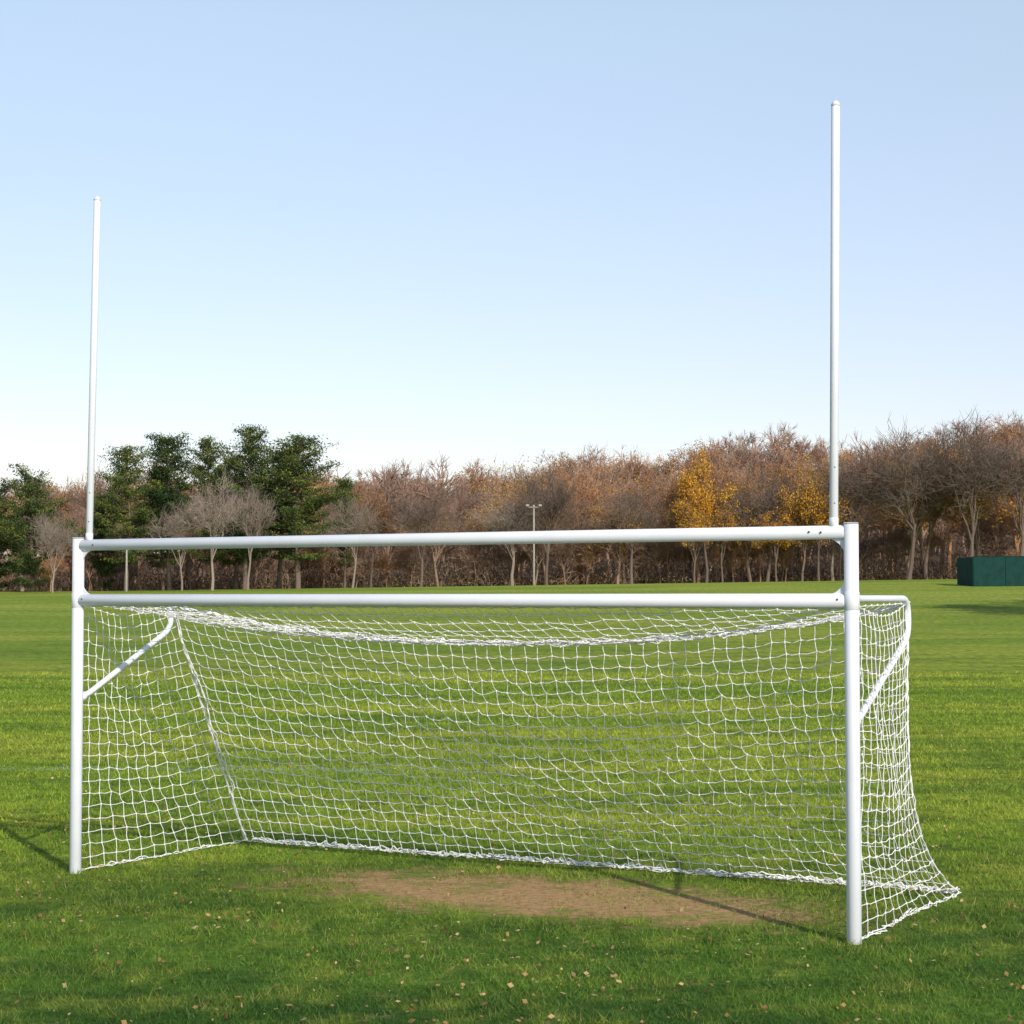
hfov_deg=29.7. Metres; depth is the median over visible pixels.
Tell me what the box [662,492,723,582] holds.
autumn tree
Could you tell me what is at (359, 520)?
bare tree
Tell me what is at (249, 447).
pine tree
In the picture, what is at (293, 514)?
pine tree
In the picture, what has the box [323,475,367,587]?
pine tree
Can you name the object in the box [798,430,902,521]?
bare tree
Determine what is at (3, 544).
pine tree
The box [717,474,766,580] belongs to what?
autumn tree
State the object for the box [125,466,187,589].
pine tree
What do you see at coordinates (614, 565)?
undergrowth
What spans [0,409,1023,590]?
distant woodland
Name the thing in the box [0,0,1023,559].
sky
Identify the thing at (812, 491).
autumn tree
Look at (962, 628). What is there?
ground
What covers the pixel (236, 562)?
pine tree
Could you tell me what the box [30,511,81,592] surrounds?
bare tree
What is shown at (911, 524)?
bare tree
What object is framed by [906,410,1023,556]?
bare tree
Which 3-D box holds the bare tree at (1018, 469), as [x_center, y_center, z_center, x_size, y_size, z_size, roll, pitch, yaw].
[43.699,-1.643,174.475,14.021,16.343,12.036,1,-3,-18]
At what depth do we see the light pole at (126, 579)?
157.88 m
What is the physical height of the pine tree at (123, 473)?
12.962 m
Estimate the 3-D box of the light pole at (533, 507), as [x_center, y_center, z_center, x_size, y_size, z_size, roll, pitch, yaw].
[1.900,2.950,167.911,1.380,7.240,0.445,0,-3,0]
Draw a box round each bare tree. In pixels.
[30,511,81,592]
[146,493,203,590]
[174,468,254,590]
[221,481,281,589]
[311,490,384,587]
[377,471,461,586]
[504,463,587,584]
[574,467,676,583]
[710,451,806,581]
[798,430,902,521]
[817,413,989,579]
[903,431,963,579]
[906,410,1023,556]
[923,409,1023,555]
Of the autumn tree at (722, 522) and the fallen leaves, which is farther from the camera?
the autumn tree at (722, 522)
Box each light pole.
[125,550,127,591]
[526,504,541,584]
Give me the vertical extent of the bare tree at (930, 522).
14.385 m
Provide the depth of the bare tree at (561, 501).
179.38 m
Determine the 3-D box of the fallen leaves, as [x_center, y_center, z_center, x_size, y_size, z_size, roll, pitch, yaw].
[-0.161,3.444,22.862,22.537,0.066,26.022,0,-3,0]
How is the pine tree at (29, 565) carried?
on the ground at (962, 628)
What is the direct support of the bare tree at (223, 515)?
on the ground at (962, 628)
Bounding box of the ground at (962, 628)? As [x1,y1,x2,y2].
[0,522,1023,1023]
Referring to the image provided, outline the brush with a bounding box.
[0,554,956,590]
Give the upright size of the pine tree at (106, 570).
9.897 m
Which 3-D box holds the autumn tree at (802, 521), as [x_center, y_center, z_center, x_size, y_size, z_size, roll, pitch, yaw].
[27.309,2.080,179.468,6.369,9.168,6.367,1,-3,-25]
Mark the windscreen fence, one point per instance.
(976, 571)
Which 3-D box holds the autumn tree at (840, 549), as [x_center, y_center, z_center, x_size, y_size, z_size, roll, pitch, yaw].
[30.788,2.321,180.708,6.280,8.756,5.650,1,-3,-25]
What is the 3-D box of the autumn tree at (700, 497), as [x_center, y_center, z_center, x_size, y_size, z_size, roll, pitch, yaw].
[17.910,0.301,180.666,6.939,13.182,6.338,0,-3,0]
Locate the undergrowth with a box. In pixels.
[0,525,1019,590]
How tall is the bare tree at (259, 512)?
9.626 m
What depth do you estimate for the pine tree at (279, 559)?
170.74 m
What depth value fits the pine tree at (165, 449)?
166.68 m
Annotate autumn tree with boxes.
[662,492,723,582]
[666,446,741,582]
[707,495,755,581]
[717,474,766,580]
[749,508,801,581]
[770,490,829,580]
[774,446,853,580]
[810,496,866,580]
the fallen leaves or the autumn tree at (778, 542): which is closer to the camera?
the fallen leaves
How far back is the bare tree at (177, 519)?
159.55 m
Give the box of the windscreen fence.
[957,556,1023,586]
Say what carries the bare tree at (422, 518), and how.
on the ground at (962, 628)
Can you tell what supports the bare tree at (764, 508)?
on the ground at (962, 628)
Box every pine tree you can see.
[0,463,95,591]
[0,477,39,587]
[75,486,126,590]
[93,443,168,590]
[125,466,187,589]
[129,431,210,589]
[165,434,248,589]
[191,424,298,588]
[205,453,271,588]
[241,431,349,588]
[242,444,313,588]
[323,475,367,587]
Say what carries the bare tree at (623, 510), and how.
on the ground at (962, 628)
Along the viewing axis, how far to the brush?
185.52 m
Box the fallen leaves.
[0,728,1023,1023]
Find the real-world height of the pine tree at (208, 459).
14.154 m

